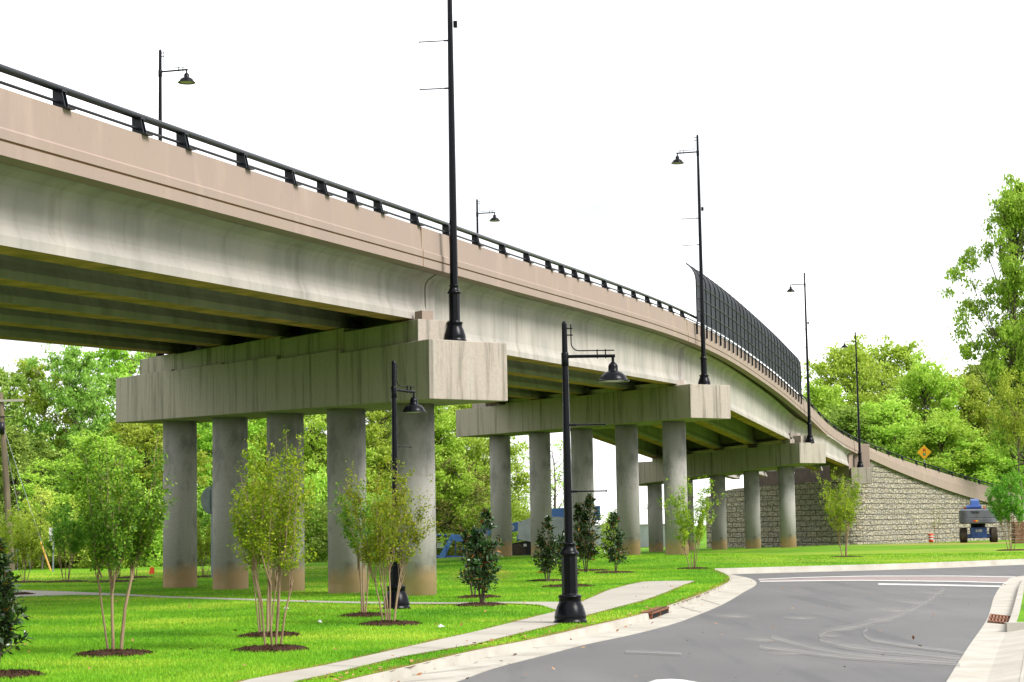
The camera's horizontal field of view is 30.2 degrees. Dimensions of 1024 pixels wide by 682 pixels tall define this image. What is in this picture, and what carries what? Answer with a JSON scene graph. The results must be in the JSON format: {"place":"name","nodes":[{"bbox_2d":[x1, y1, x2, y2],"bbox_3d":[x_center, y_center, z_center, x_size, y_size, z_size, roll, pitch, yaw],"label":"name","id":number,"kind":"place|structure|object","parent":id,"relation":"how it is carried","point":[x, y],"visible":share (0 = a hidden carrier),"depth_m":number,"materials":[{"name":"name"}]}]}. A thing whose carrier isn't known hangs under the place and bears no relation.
{"place":"outdoors","nodes":[
{"label":"outdoors","id":0,"kind":"place"},
{"bbox_2d":[241,581,692,681],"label":"sidewalk","id":1,"kind":"structure","parent":0,"point":[619,596],"depth_m":30.76,"materials":[{"name":"concrete"}]},
{"bbox_2d":[0,526,1023,681],"bbox_3d":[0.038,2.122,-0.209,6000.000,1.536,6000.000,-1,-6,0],"label":"lawn ground","id":2,"kind":"structure","parent":0,"point":[987,546],"depth_m":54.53,"materials":[{"name":"plant"}]},
{"bbox_2d":[0,507,27,556],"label":"crape myrtle","id":3,"kind":"object","parent":2,"relation":"on","point":[7,536],"visible":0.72,"depth_m":69.88,"materials":[{"name":"green plant"}]},
{"bbox_2d":[0,668,45,678],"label":"mulch bed","id":4,"kind":"object","parent":2,"relation":"on","point":[13,673],"visible":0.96,"depth_m":23.11,"materials":[{"name":"soil"}]},
{"bbox_2d":[0,537,34,660],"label":"magnolia shrub","id":5,"kind":"object","parent":4,"relation":"on","point":[9,608],"visible":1,"depth_m":23.42,"materials":[{"name":"green plant"}]},
{"bbox_2d":[0,392,50,570],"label":"utility pole","id":6,"kind":"object","parent":2,"relation":"on","point":[6,483],"visible":0.81,"depth_m":98.82,"materials":[{"name":"brown wood"}]},
{"bbox_2d":[11,580,43,582],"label":"mulch bed","id":7,"kind":"object","parent":2,"relation":"on","point":[29,581],"visible":0.51,"depth_m":69.88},
{"bbox_2d":[0,508,46,580],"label":"crape myrtle","id":8,"kind":"object","parent":7,"relation":"on","point":[24,544],"visible":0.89,"depth_m":71.05,"materials":[{"name":"green plant"}]},
{"bbox_2d":[0,366,58,511],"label":"broadleaf tree","id":9,"kind":"object","parent":2,"relation":"on","point":[17,414],"visible":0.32,"depth_m":119.43,"materials":[{"name":"green plant"}]},
{"bbox_2d":[0,423,65,554],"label":"broadleaf tree","id":10,"kind":"object","parent":2,"relation":"on","point":[19,446],"visible":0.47,"depth_m":111.47,"materials":[{"name":"green plant"}]},
{"bbox_2d":[6,519,68,568],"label":"bush","id":11,"kind":"object","parent":2,"relation":"on","point":[37,565],"visible":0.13,"depth_m":104.06,"materials":[{"name":"green plant"}]},
{"bbox_2d":[0,355,79,500],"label":"broadleaf tree","id":12,"kind":"object","parent":2,"relation":"on","point":[33,400],"visible":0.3,"depth_m":123.23,"materials":[{"name":"green plant"}]},
{"bbox_2d":[13,484,79,569],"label":"yellow leaved tree","id":13,"kind":"object","parent":2,"relation":"on","point":[45,524],"visible":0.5,"depth_m":100.24,"materials":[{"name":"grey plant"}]},
{"bbox_2d":[38,506,87,567],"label":"bush","id":14,"kind":"object","parent":2,"relation":"on","point":[57,565],"visible":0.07,"depth_m":105.47,"materials":[{"name":"green plant"}]},
{"bbox_2d":[41,580,90,582],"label":"mulch bed","id":15,"kind":"object","parent":2,"relation":"on","point":[67,581],"visible":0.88,"depth_m":69.43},
{"bbox_2d":[39,503,88,579],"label":"crape myrtle","id":16,"kind":"object","parent":15,"relation":"on","point":[58,535],"visible":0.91,"depth_m":70.68,"materials":[{"name":"green plant"}]},
{"bbox_2d":[16,343,121,562],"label":"broadleaf tree","id":17,"kind":"object","parent":2,"relation":"on","point":[74,366],"visible":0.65,"depth_m":121.43,"materials":[{"name":"green plant"}]},
{"bbox_2d":[11,429,151,564],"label":"broadleaf tree","id":18,"kind":"object","parent":2,"relation":"on","point":[73,487],"visible":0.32,"depth_m":107.13,"materials":[{"name":"green plant"}]},
{"bbox_2d":[61,492,151,568],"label":"bush","id":19,"kind":"object","parent":2,"relation":"on","point":[80,565],"visible":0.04,"depth_m":101.36,"materials":[{"name":"green plant"}]},
{"bbox_2d":[62,348,153,491],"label":"broadleaf tree","id":20,"kind":"object","parent":2,"relation":"on","point":[119,367],"visible":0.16,"depth_m":128.23,"materials":[{"name":"green plant"}]},
{"bbox_2d":[73,647,152,657],"bbox_3d":[-5.673,4.441,27.059,1.249,0.153,1.239,-1,-6,0],"label":"mulch bed","id":21,"kind":"object","parent":2,"relation":"on","point":[112,652],"visible":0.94,"depth_m":26.80,"materials":[{"name":"soil"}]},
{"bbox_2d":[74,425,180,649],"bbox_3d":[-5.620,2.870,27.633,1.517,3.300,1.752,4,-8,-44],"label":"crape myrtle","id":22,"kind":"object","parent":2,"relation":"on","point":[115,542],"visible":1,"depth_m":27.35,"materials":[{"name":"green plant"}]},
{"bbox_2d":[94,419,211,566],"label":"broadleaf tree","id":23,"kind":"object","parent":2,"relation":"on","point":[135,435],"visible":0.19,"depth_m":110.79,"materials":[{"name":"green plant"}]},
{"bbox_2d":[131,483,205,566],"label":"bush","id":24,"kind":"object","parent":2,"relation":"on","point":[151,561],"visible":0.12,"depth_m":103.65,"materials":[{"name":"green plant"}]},
{"bbox_2d":[197,516,210,574],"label":"crape myrtle","id":25,"kind":"object","parent":2,"relation":"on","point":[207,547],"visible":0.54,"depth_m":73.85,"materials":[{"name":"green plant"}]},
{"bbox_2d":[142,418,266,550],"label":"broadleaf tree","id":26,"kind":"object","parent":2,"relation":"on","point":[204,442],"visible":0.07,"depth_m":116.86,"materials":[{"name":"green plant"}]},
{"bbox_2d":[197,483,211,565],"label":"bush","id":27,"kind":"object","parent":2,"relation":"on","point":[204,516],"visible":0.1,"depth_m":106.30,"materials":[{"name":"green plant"}]},
{"bbox_2d":[201,486,212,577],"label":"round sign","id":28,"kind":"object","parent":2,"relation":"on","point":[207,500],"visible":0.6,"depth_m":72.16,"materials":[{"name":"metal"}]},
{"bbox_2d":[233,452,304,632],"bbox_3d":[-4.051,3.345,31.288,1.196,3.013,1.462,3,-7,-33],"label":"crape myrtle","id":29,"kind":"object","parent":2,"relation":"on","point":[267,609],"visible":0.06,"depth_m":31.15,"materials":[{"name":"green plant"}]},
{"bbox_2d":[236,630,301,637],"bbox_3d":[-3.982,4.813,31.169,1.156,0.138,1.125,-1,-6,0],"label":"mulch bed","id":30,"kind":"object","parent":2,"relation":"on","point":[252,634],"visible":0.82,"depth_m":30.95,"materials":[{"name":"soil"}]},
{"bbox_2d":[231,643,309,652],"bbox_3d":[-3.490,4.445,27.478,1.220,0.153,1.218,-1,-6,0],"label":"mulch bed","id":31,"kind":"object","parent":2,"relation":"on","point":[254,648],"visible":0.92,"depth_m":27.22,"materials":[{"name":"wood"}]},
{"bbox_2d":[227,425,320,644],"bbox_3d":[-3.476,2.865,27.915,1.418,3.288,1.753,-1,-6,0],"label":"crape myrtle","id":32,"kind":"object","parent":31,"relation":"on","point":[260,519],"visible":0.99,"depth_m":27.70,"materials":[{"name":"green plant"}]},
{"bbox_2d":[248,418,323,500],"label":"broadleaf tree","id":33,"kind":"object","parent":2,"relation":"on","point":[259,439],"visible":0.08,"depth_m":119.42,"materials":[{"name":"green plant"}]},
{"bbox_2d":[14,590,558,608],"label":"footpath","id":34,"kind":"structure","parent":2,"relation":"on","point":[552,605],"depth_m":49.26,"materials":[{"name":"concrete"}]},
{"bbox_2d":[304,488,327,562],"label":"bush","id":35,"kind":"object","parent":2,"relation":"on","point":[320,538],"visible":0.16,"depth_m":103.80,"materials":[{"name":"green plant"}]},
{"bbox_2d":[304,459,327,561],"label":"bush","id":36,"kind":"object","parent":2,"relation":"on","point":[321,481],"visible":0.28,"depth_m":106.09,"materials":[{"name":"green plant"}]},
{"bbox_2d":[250,414,382,557],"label":"broadleaf tree","id":37,"kind":"object","parent":2,"relation":"on","point":[314,441],"visible":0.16,"depth_m":118.21,"materials":[{"name":"green plant"}]},
{"bbox_2d":[338,611,386,617],"bbox_3d":[-2.906,5.441,37.805,1.144,0.148,1.154,-1,-6,0],"label":"mulch bed","id":38,"kind":"object","parent":2,"relation":"on","point":[366,614],"visible":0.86,"depth_m":37.55,"materials":[{"name":"soil"}]},
{"bbox_2d":[325,479,391,612],"bbox_3d":[-2.971,4.123,38.168,1.284,2.772,1.367,2,-6,-28],"label":"crape myrtle","id":39,"kind":"object","parent":38,"relation":"on","point":[352,534],"visible":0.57,"depth_m":38.07,"materials":[{"name":"light olive-green leaf"},{"name":"smooth tan bark"}]},
{"bbox_2d":[321,408,441,543],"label":"broadleaf tree","id":40,"kind":"object","parent":2,"relation":"on","point":[376,434],"visible":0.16,"depth_m":119.72,"materials":[{"name":"green plant"}]},
{"bbox_2d":[356,619,422,625],"bbox_3d":[-2.203,5.082,34.243,1.264,0.153,1.314,-1,-6,0],"label":"mulch bed","id":41,"kind":"object","parent":2,"relation":"on","point":[381,622],"visible":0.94,"depth_m":33.94,"materials":[{"name":"soil"}]},
{"bbox_2d":[338,456,437,620],"bbox_3d":[-2.300,3.653,34.832,1.556,3.032,1.564,-5,-7,38],"label":"crape myrtle","id":42,"kind":"object","parent":41,"relation":"on","point":[382,555],"visible":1,"depth_m":34.70,"materials":[{"name":"green plant"}]},
{"bbox_2d":[383,360,426,609],"bbox_3d":[-2.342,3.132,41.577,0.600,5.385,1.452,-4,-6,27],"label":"street lamp","id":43,"kind":"object","parent":2,"relation":"on","point":[413,406],"visible":0.74,"depth_m":41.21,"materials":[{"name":"metal"}]},
{"bbox_2d":[366,483,451,557],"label":"bush","id":44,"kind":"object","parent":2,"relation":"on","point":[441,540],"visible":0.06,"depth_m":102.52,"materials":[{"name":"green plant"}]},
{"bbox_2d":[0,87,857,595],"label":"overpass bridge","id":45,"kind":"structure","parent":2,"relation":"on","point":[234,297],"depth_m":51.77,"materials":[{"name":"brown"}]},
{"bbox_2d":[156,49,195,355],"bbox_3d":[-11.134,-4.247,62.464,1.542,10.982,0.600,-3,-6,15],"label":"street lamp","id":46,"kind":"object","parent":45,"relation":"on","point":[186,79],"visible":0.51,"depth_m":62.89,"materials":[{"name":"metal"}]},
{"bbox_2d":[419,0,466,340],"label":"street lamp","id":47,"kind":"object","parent":45,"relation":"on","point":[454,330],"visible":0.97,"depth_m":48.56,"materials":[{"name":"metal"}]},
{"bbox_2d":[0,63,996,486],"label":"bridge railing","id":48,"kind":"object","parent":45,"relation":"on","point":[58,97],"visible":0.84,"depth_m":39.16,"materials":[{"name":"metal"}]},
{"bbox_2d":[671,135,710,384],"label":"street lamp","id":49,"kind":"object","parent":45,"relation":"on","point":[704,379],"visible":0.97,"depth_m":86.34,"materials":[{"name":"metal"}]},
{"bbox_2d":[686,263,801,403],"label":"safety fence","id":50,"kind":"object","parent":45,"relation":"attached to","point":[729,316],"visible":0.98,"depth_m":101.57,"materials":[{"name":"metal"}]},
{"bbox_2d":[786,272,814,442],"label":"street lamp","id":51,"kind":"object","parent":45,"relation":"on","point":[809,438],"visible":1,"depth_m":126.54,"materials":[{"name":"metal"}]},
{"bbox_2d":[380,405,490,555],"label":"broadleaf tree","id":52,"kind":"object","parent":2,"relation":"on","point":[443,422],"visible":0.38,"depth_m":126.35,"materials":[{"name":"green plant"}]},
{"bbox_2d":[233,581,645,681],"bbox_3d":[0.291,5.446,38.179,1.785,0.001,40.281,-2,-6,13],"label":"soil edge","id":53,"kind":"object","parent":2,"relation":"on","point":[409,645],"visible":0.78,"depth_m":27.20,"materials":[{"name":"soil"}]},
{"bbox_2d":[457,528,487,594],"bbox_3d":[-0.984,5.475,46.995,0.874,1.740,0.770,2,-7,-31],"label":"magnolia shrub","id":54,"kind":"object","parent":2,"relation":"on","point":[464,537],"visible":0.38,"depth_m":46.93,"materials":[{"name":"green plant"}]},
{"bbox_2d":[435,448,518,555],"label":"brushy tree","id":55,"kind":"object","parent":2,"relation":"on","point":[460,527],"visible":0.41,"depth_m":125.56,"materials":[{"name":"green plant"}]},
{"bbox_2d":[459,507,504,602],"bbox_3d":[-0.676,4.786,42.287,1.072,2.178,1.027,-4,-6,29],"label":"magnolia shrub","id":56,"kind":"object","parent":2,"relation":"on","point":[479,566],"visible":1,"depth_m":42.20,"materials":[{"name":"green plant"}]},
{"bbox_2d":[436,404,529,554],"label":"broadleaf tree","id":57,"kind":"object","parent":2,"relation":"on","point":[480,450],"visible":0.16,"depth_m":132.40,"materials":[{"name":"green plant"}]},
{"bbox_2d":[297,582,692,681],"bbox_3d":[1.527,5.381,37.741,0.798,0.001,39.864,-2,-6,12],"label":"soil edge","id":58,"kind":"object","parent":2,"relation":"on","point":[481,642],"visible":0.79,"depth_m":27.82,"materials":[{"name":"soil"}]},
{"bbox_2d":[436,506,599,557],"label":"boom lift","id":59,"kind":"object","parent":2,"relation":"on","point":[523,528],"visible":0.25,"depth_m":116.37,"materials":[{"name":"blue paint"}]},
{"bbox_2d":[340,570,731,681],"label":"soil edge","id":60,"kind":"object","parent":2,"relation":"on","point":[434,658],"visible":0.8,"depth_m":28.14,"materials":[{"name":"soil"}]},
{"bbox_2d":[511,432,570,507],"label":"spindly tree","id":61,"kind":"object","parent":2,"relation":"on","point":[554,476],"visible":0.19,"depth_m":155.47,"materials":[{"name":"green plant"}]},
{"bbox_2d":[527,579,561,581],"bbox_3d":[1.067,7.550,60.022,1.388,0.132,1.348,-1,-6,0],"label":"mulch bed","id":62,"kind":"object","parent":2,"relation":"on","point":[542,580],"visible":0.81,"depth_m":59.70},
{"bbox_2d":[528,515,562,580],"bbox_3d":[1.070,6.473,59.563,1.208,2.140,1.170,-1,-6,0],"label":"magnolia shrub","id":63,"kind":"object","parent":62,"relation":"on","point":[548,555],"visible":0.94,"depth_m":59.44,"materials":[{"name":"green plant"}]},
{"bbox_2d":[551,527,584,574],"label":"magnolia shrub","id":64,"kind":"object","parent":2,"relation":"on","point":[559,547],"visible":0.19,"depth_m":54.69,"materials":[{"name":"green plant"}]},
{"bbox_2d":[573,493,602,571],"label":"magnolia shrub","id":65,"kind":"object","parent":2,"relation":"on","point":[584,531],"visible":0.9,"depth_m":68.59,"materials":[{"name":"green plant"}]},
{"bbox_2d":[554,321,629,623],"bbox_3d":[1.413,2.311,33.908,1.452,5.385,0.600,-1,-6,-2],"label":"street lamp","id":66,"kind":"object","parent":2,"relation":"on","point":[570,608],"visible":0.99,"depth_m":33.79,"materials":[{"name":"metal"}]},
{"bbox_2d":[596,509,617,552],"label":"bush","id":67,"kind":"object","parent":2,"relation":"on","point":[603,529],"visible":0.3,"depth_m":173.73,"materials":[{"name":"green plant"}]},
{"bbox_2d":[594,570,634,573],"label":"mulch bed","id":68,"kind":"object","parent":2,"relation":"on","point":[609,571],"visible":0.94,"depth_m":66.86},
{"bbox_2d":[601,509,629,570],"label":"magnolia shrub","id":69,"kind":"object","parent":68,"relation":"on","point":[612,522],"visible":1,"depth_m":68.06,"materials":[{"name":"green plant"}]},
{"bbox_2d":[595,524,664,546],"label":"pale block wall","id":70,"kind":"structure","parent":2,"relation":"on","point":[644,539],"depth_m":194.38,"materials":[{"name":"concrete"}]},
{"bbox_2d":[657,474,724,567],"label":"crape myrtle","id":71,"kind":"object","parent":2,"relation":"on","point":[686,523],"visible":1,"depth_m":71.07,"materials":[{"name":"green plant"}]},
{"bbox_2d":[802,377,873,421],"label":"broadleaf tree","id":72,"kind":"object","parent":2,"relation":"on","point":[818,394],"visible":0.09,"depth_m":213.83,"materials":[{"name":"green plant"}]},
{"bbox_2d":[814,467,866,555],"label":"crape myrtle","id":73,"kind":"object","parent":2,"relation":"on","point":[846,509],"visible":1,"depth_m":84.56,"materials":[{"name":"green plant"}]},
{"bbox_2d":[800,330,920,441],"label":"broadleaf tree","id":74,"kind":"object","parent":2,"relation":"on","point":[840,362],"visible":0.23,"depth_m":221.01,"materials":[{"name":"green plant"}]},
{"bbox_2d":[821,402,902,479],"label":"broadleaf tree","id":75,"kind":"object","parent":2,"relation":"on","point":[843,417],"visible":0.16,"depth_m":202.68,"materials":[{"name":"green plant"}]},
{"bbox_2d":[705,444,1023,547],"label":"stone retaining wall","id":76,"kind":"structure","parent":2,"relation":"on","point":[900,497],"depth_m":168.42,"materials":[{"name":"stone"}]},
{"bbox_2d":[841,332,863,467],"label":"street lamp","id":77,"kind":"object","parent":76,"relation":"on","point":[859,464],"visible":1,"depth_m":157.29,"materials":[{"name":"metal"}]},
{"bbox_2d":[840,334,941,436],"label":"broadleaf tree","id":78,"kind":"object","parent":2,"relation":"on","point":[897,353],"visible":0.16,"depth_m":229.95,"materials":[{"name":"green plant"}]},
{"bbox_2d":[828,393,970,478],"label":"broadleaf tree","id":79,"kind":"object","parent":2,"relation":"on","point":[895,419],"visible":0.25,"depth_m":202.83,"materials":[{"name":"green plant"}]},
{"bbox_2d":[877,350,976,478],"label":"broadleaf tree","id":80,"kind":"object","parent":2,"relation":"on","point":[924,385],"visible":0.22,"depth_m":214.23,"materials":[{"name":"green plant"}]},
{"bbox_2d":[898,409,998,485],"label":"broadleaf tree","id":81,"kind":"object","parent":2,"relation":"on","point":[954,430],"visible":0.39,"depth_m":200.83,"materials":[{"name":"green plant"}]},
{"bbox_2d":[909,367,1008,478],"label":"broadleaf tree","id":82,"kind":"object","parent":2,"relation":"on","point":[979,414],"visible":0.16,"depth_m":218.16,"materials":[{"name":"green plant"}]},
{"bbox_2d":[934,360,1012,472],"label":"broadleaf tree","id":83,"kind":"object","parent":2,"relation":"on","point":[971,369],"visible":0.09,"depth_m":221.80,"materials":[{"name":"green plant"}]},
{"bbox_2d":[959,499,997,542],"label":"boom lift","id":84,"kind":"object","parent":2,"relation":"on","point":[975,516],"visible":0.98,"depth_m":141.21,"materials":[{"name":"blue"}]},
{"bbox_2d":[937,171,1023,465],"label":"tall oak","id":85,"kind":"object","parent":2,"relation":"on","point":[1007,332],"visible":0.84,"depth_m":186.52,"materials":[{"name":"green plant"}]},
{"bbox_2d":[937,437,1023,492],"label":"broadleaf tree","id":86,"kind":"object","parent":2,"relation":"on","point":[978,474],"visible":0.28,"depth_m":199.54,"materials":[{"name":"green plant"}]},
{"bbox_2d":[984,470,1023,548],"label":"crape myrtle","id":87,"kind":"object","parent":2,"relation":"on","point":[1005,503],"visible":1,"depth_m":96.23,"materials":[{"name":"green plant"}]},
{"bbox_2d":[987,365,1023,538],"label":"yellow leaved tree","id":88,"kind":"object","parent":2,"relation":"on","point":[1005,390],"visible":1,"depth_m":179.42,"materials":[{"name":"green plant"}]},
{"bbox_2d":[989,443,1023,494],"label":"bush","id":89,"kind":"object","parent":2,"relation":"on","point":[1012,471],"visible":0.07,"depth_m":198.79,"materials":[{"name":"green plant"}]},
{"bbox_2d":[1010,521,1023,542],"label":"brick stack","id":90,"kind":"object","parent":2,"relation":"on","point":[1014,530],"visible":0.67,"depth_m":130.81,"materials":[{"name":"brick"}]},
{"bbox_2d":[0,0,1023,525],"label":"sky","id":91,"kind":"structure","parent":0,"point":[856,147],"materials":[{"name":"white"}]},
{"bbox_2d":[458,565,1023,681],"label":"road","id":92,"kind":"structure","parent":0,"point":[738,650],"depth_m":30.20,"materials":[{"name":"asphalt"}]},
{"bbox_2d":[23,579,1005,681],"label":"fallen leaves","id":93,"kind":"object","parent":92,"relation":"on","point":[913,637],"visible":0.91,"depth_m":29.15,"materials":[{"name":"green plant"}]},
{"bbox_2d":[341,570,755,681],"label":"kerb","id":94,"kind":"structure","parent":92,"relation":"on","point":[678,612],"depth_m":28.96,"materials":[{"name":"concrete"}]},
{"bbox_2d":[639,606,668,618],"bbox_3d":[2.850,5.436,37.977,0.260,0.150,2.662,-2,-6,12],"label":"kerb inlet","id":95,"kind":"object","parent":94,"relation":"on","point":[656,611],"visible":0.97,"depth_m":37.85,"materials":[{"name":"brown"}]},
{"bbox_2d":[771,637,955,662],"bbox_3d":[4.661,4.441,27.396,0.655,0.001,6.588,0,-6,-14],"label":"tyre trace","id":96,"kind":"object","parent":92,"relation":"on","point":[868,656],"visible":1,"depth_m":25.75,"materials":[{"name":"grey"}]},
{"bbox_2d":[714,559,1023,573],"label":"kerb","id":97,"kind":"structure","parent":92,"relation":"on","point":[865,567],"depth_m":72.02,"materials":[{"name":"concrete"}]},
{"bbox_2d":[732,564,1023,573],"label":"gutter","id":98,"kind":"object","parent":92,"relation":"on","point":[878,569],"visible":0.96,"depth_m":71.58,"materials":[{"name":"concrete"}]},
{"bbox_2d":[760,580,1006,582],"bbox_3d":[11.465,7.306,57.793,8.838,0.001,2.259,-6,-7,40],"label":"crossing line","id":99,"kind":"object","parent":92,"relation":"on","point":[883,580],"visible":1,"depth_m":58.61,"materials":[{"name":"white paint"}]},
{"bbox_2d":[759,576,1011,581],"bbox_3d":[12.355,7.474,59.628,9.439,0.001,5.142,-6,-7,40],"label":"crossing surface","id":100,"kind":"object","parent":92,"relation":"on","point":[991,579],"visible":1,"depth_m":60.12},
{"bbox_2d":[819,588,959,659],"bbox_3d":[7.730,5.459,38.298,2.134,0.001,27.102,-2,-6,12],"label":"tyre trace","id":101,"kind":"object","parent":92,"relation":"on","point":[888,651],"visible":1,"depth_m":28.18,"materials":[{"name":"grey"}]},
{"bbox_2d":[946,576,1023,681],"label":"gutter","id":102,"kind":"object","parent":92,"relation":"on","point":[975,662],"visible":0.78,"depth_m":28.06,"materials":[{"name":"concrete"}]},
{"bbox_2d":[1009,579,1023,621],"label":"kerb","id":103,"kind":"structure","parent":92,"relation":"on","point":[1016,610],"depth_m":37.74,"materials":[{"name":"concrete"}]},
{"bbox_2d":[986,629,1023,681],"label":"driveway apron","id":104,"kind":"object","parent":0,"point":[1007,665],"visible":1,"depth_m":24.39,"materials":[{"name":"concrete"}]},
{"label":"sidewalk","id":105,"kind":"structure","parent":0,"visible":0},
{"bbox_2d":[1004,622,1023,681],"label":"kerb","id":106,"kind":"object","parent":105,"relation":"on","point":[1012,626],"visible":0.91,"depth_m":30.87,"materials":[{"name":"concrete"}]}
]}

